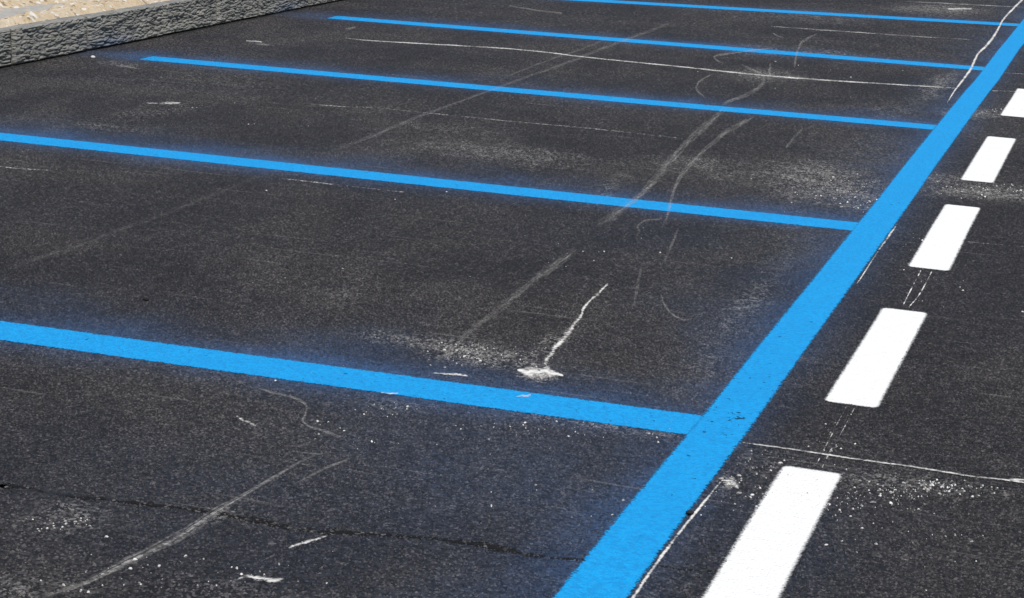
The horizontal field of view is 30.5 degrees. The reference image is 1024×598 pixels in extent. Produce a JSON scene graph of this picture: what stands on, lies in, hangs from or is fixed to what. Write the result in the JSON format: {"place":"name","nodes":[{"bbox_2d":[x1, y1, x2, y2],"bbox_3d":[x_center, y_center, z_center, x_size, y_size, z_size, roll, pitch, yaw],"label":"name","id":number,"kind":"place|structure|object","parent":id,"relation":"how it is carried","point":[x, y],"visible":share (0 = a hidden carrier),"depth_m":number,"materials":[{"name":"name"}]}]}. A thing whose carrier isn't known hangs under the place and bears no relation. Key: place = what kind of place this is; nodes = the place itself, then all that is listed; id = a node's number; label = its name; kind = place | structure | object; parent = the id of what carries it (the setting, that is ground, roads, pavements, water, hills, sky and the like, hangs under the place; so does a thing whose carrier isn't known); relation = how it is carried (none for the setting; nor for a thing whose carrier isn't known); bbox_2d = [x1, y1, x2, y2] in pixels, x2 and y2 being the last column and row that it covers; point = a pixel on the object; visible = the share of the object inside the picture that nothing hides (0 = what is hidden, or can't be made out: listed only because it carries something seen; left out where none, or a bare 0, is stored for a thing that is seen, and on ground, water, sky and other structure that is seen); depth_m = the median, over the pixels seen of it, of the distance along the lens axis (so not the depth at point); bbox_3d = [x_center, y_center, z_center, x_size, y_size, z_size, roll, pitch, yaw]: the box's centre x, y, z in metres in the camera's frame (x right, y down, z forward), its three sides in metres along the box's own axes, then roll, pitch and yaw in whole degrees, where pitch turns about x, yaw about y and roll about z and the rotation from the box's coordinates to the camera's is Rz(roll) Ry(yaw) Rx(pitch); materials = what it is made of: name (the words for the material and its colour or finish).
{"place":"outdoors","nodes":[
{"label":"outdoors","id":0,"kind":"place"},
{"bbox_2d":[0,0,161,18],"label":"pavement","id":1,"kind":"structure","parent":0,"point":[7,12],"depth_m":11.12,"materials":[{"name":"grey concrete"}]},
{"bbox_2d":[0,0,167,27],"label":"sand","id":2,"kind":"structure","parent":0,"point":[74,8],"depth_m":11.16,"materials":[{"name":"beige sand"}]},
{"bbox_2d":[0,0,1023,597],"bbox_3d":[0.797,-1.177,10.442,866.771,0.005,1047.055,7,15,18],"label":"ground","id":3,"kind":"structure","parent":0,"point":[222,256],"depth_m":5.88,"materials":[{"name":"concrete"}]},
{"bbox_2d":[86,483,263,583],"bbox_3d":[-0.650,0.466,3.939,0.068,0.001,0.977,9,16,25],"label":"scuff mark","id":4,"kind":"object","parent":3,"relation":"on","point":[164,544],"visible":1,"depth_m":3.75,"materials":[{"name":"grey"}]},
{"bbox_2d":[240,576,280,581],"bbox_3d":[-0.490,0.545,3.662,0.094,0.001,0.042,4,15,7],"label":"scuff mark","id":5,"kind":"object","parent":3,"relation":"on","point":[270,580],"visible":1,"depth_m":3.66,"materials":[{"name":"white"}]},
{"bbox_2d":[290,536,324,547],"bbox_3d":[-0.419,0.498,3.852,0.026,0.001,0.108,16,20,41],"label":"scuff mark","id":6,"kind":"object","parent":3,"relation":"on","point":[305,542],"visible":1,"depth_m":3.85,"materials":[{"name":"white"}]},
{"bbox_2d":[0,321,701,433],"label":"parking line","id":7,"kind":"object","parent":3,"relation":"on","point":[543,404],"visible":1,"depth_m":4.95,"materials":[{"name":"blue paint"}]},
{"bbox_2d":[0,483,715,571],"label":"asphalt seam","id":8,"kind":"object","parent":3,"relation":"on","point":[350,532],"visible":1,"depth_m":3.92,"materials":[{"name":"black asphalt"}]},
{"bbox_2d":[0,133,858,230],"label":"parking line","id":9,"kind":"object","parent":3,"relation":"on","point":[652,205],"visible":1,"depth_m":7.56,"materials":[{"name":"blue paint"}]},
{"bbox_2d":[26,61,1023,592],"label":"grit","id":10,"kind":"object","parent":3,"relation":"on","point":[656,437],"visible":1,"depth_m":4.33,"materials":[{"name":"grey gravel"}]},
{"bbox_2d":[140,56,936,129],"bbox_3d":[0.027,-1.123,10.115,4.513,0.001,0.205,7,15,17],"label":"parking line","id":11,"kind":"object","parent":3,"relation":"on","point":[598,97],"visible":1,"depth_m":10.05,"materials":[{"name":"blue paint"}]},
{"bbox_2d":[518,367,562,376],"bbox_3d":[0.073,0.196,5.083,0.120,0.001,0.182,-2,15,-18],"label":"plaster splash","id":12,"kind":"object","parent":3,"relation":"on","point":[532,372],"visible":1,"depth_m":5.08,"materials":[{"name":"white paint"}]},
{"bbox_2d":[544,285,606,364],"bbox_3d":[0.195,0.064,5.610,0.033,0.001,0.994,6,15,12],"label":"scuff mark","id":13,"kind":"object","parent":3,"relation":"on","point":[559,342],"visible":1,"depth_m":5.47,"materials":[{"name":"white"}]},
{"bbox_2d":[360,39,931,86],"bbox_3d":[0.756,-1.448,11.465,3.858,0.001,0.280,8,16,19],"label":"chalk line","id":14,"kind":"object","parent":3,"relation":"on","point":[657,64],"visible":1,"depth_m":11.39,"materials":[{"name":"white"}]},
{"bbox_2d":[330,16,984,69],"bbox_3d":[0.863,-1.714,12.504,4.522,0.001,0.230,7,15,17],"label":"parking line","id":15,"kind":"object","parent":3,"relation":"on","point":[672,44],"visible":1,"depth_m":12.46,"materials":[{"name":"blue paint"}]},
{"bbox_2d":[632,485,717,597],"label":"chalk line","id":16,"kind":"object","parent":3,"relation":"on","point":[678,533],"visible":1,"depth_m":3.90,"materials":[{"name":"white"}]},
{"bbox_2d":[703,466,840,597],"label":"lane marking","id":17,"kind":"object","parent":3,"relation":"on","point":[762,557],"visible":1,"depth_m":3.99,"materials":[{"name":"white paint"}]},
{"bbox_2d":[553,19,1023,597],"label":"edge line","id":18,"kind":"object","parent":3,"relation":"on","point":[619,559],"visible":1,"depth_m":4.99,"materials":[{"name":"blue paint"}]},
{"bbox_2d":[573,0,1018,25],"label":"parking line","id":19,"kind":"object","parent":3,"relation":"on","point":[816,13],"visible":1,"depth_m":14.82,"materials":[{"name":"blue paint"}]},
{"bbox_2d":[825,308,925,406],"bbox_3d":[1.059,0.155,5.403,0.178,0.001,1.102,7,15,18],"label":"lane marking","id":20,"kind":"object","parent":3,"relation":"on","point":[867,375],"visible":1,"depth_m":5.34,"materials":[{"name":"white paint"}]},
{"bbox_2d":[755,444,1023,482],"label":"chalk line","id":21,"kind":"object","parent":3,"relation":"on","point":[885,462],"visible":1,"depth_m":4.47,"materials":[{"name":"white"}]},
{"bbox_2d":[909,204,979,269],"bbox_3d":[1.622,-0.239,7.000,0.178,0.001,1.225,7,15,18],"label":"lane marking","id":22,"kind":"object","parent":3,"relation":"on","point":[944,238],"visible":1,"depth_m":6.94,"materials":[{"name":"white paint"}]},
{"bbox_2d":[950,0,1022,96],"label":"chalk line","id":23,"kind":"object","parent":3,"relation":"on","point":[970,69],"visible":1,"depth_m":12.97,"materials":[{"name":"white"}]},
{"bbox_2d":[961,136,1014,182],"bbox_3d":[2.209,-0.652,8.667,0.178,0.001,1.315,7,15,18],"label":"lane marking","id":24,"kind":"object","parent":3,"relation":"on","point":[986,163],"visible":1,"depth_m":8.61,"materials":[{"name":"white paint"}]},
{"bbox_2d":[1001,89,1023,116],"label":"lane marking","id":25,"kind":"object","parent":3,"relation":"on","point":[1014,106],"visible":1,"depth_m":10.31,"materials":[{"name":"white paint"}]},
{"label":"kerb bedding","id":26,"kind":"structure","parent":0,"visible":0},
{"bbox_2d":[0,28,10,66],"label":"kerb","id":27,"kind":"structure","parent":26,"relation":"on","point":[5,51],"depth_m":10.14,"materials":[{"name":"grey stone"}]},
{"bbox_2d":[3,16,86,64],"bbox_3d":[-2.628,-1.458,10.571,0.105,0.201,0.755,7,15,18],"label":"kerb stone","id":28,"kind":"object","parent":26,"relation":"on","point":[38,40],"visible":1,"depth_m":10.52,"materials":[{"name":"grey stone"}]},
{"bbox_2d":[78,3,163,50],"bbox_3d":[-2.357,-1.646,11.336,0.108,0.199,0.881,7,15,18],"label":"kerb stone","id":29,"kind":"object","parent":26,"relation":"on","point":[120,26],"visible":0.99,"depth_m":11.28,"materials":[{"name":"grey stone"}]},
{"bbox_2d":[152,0,216,34],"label":"kerb stone","id":30,"kind":"object","parent":26,"relation":"on","point":[180,15],"visible":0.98,"depth_m":12.01,"materials":[{"name":"grey stone"}]},
{"bbox_2d":[215,0,258,24],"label":"kerb stone","id":31,"kind":"object","parent":26,"relation":"on","point":[229,10],"visible":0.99,"depth_m":12.63,"materials":[{"name":"grey stone"}]},
{"bbox_2d":[258,0,307,15],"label":"kerb stone","id":32,"kind":"object","parent":26,"relation":"on","point":[266,7],"visible":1,"depth_m":13.23,"materials":[{"name":"grey stone"}]},
{"bbox_2d":[306,0,338,6],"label":"kerb stone","id":33,"kind":"object","parent":26,"relation":"on","point":[312,2],"visible":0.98,"depth_m":13.85,"materials":[{"name":"grey stone"}]}
]}

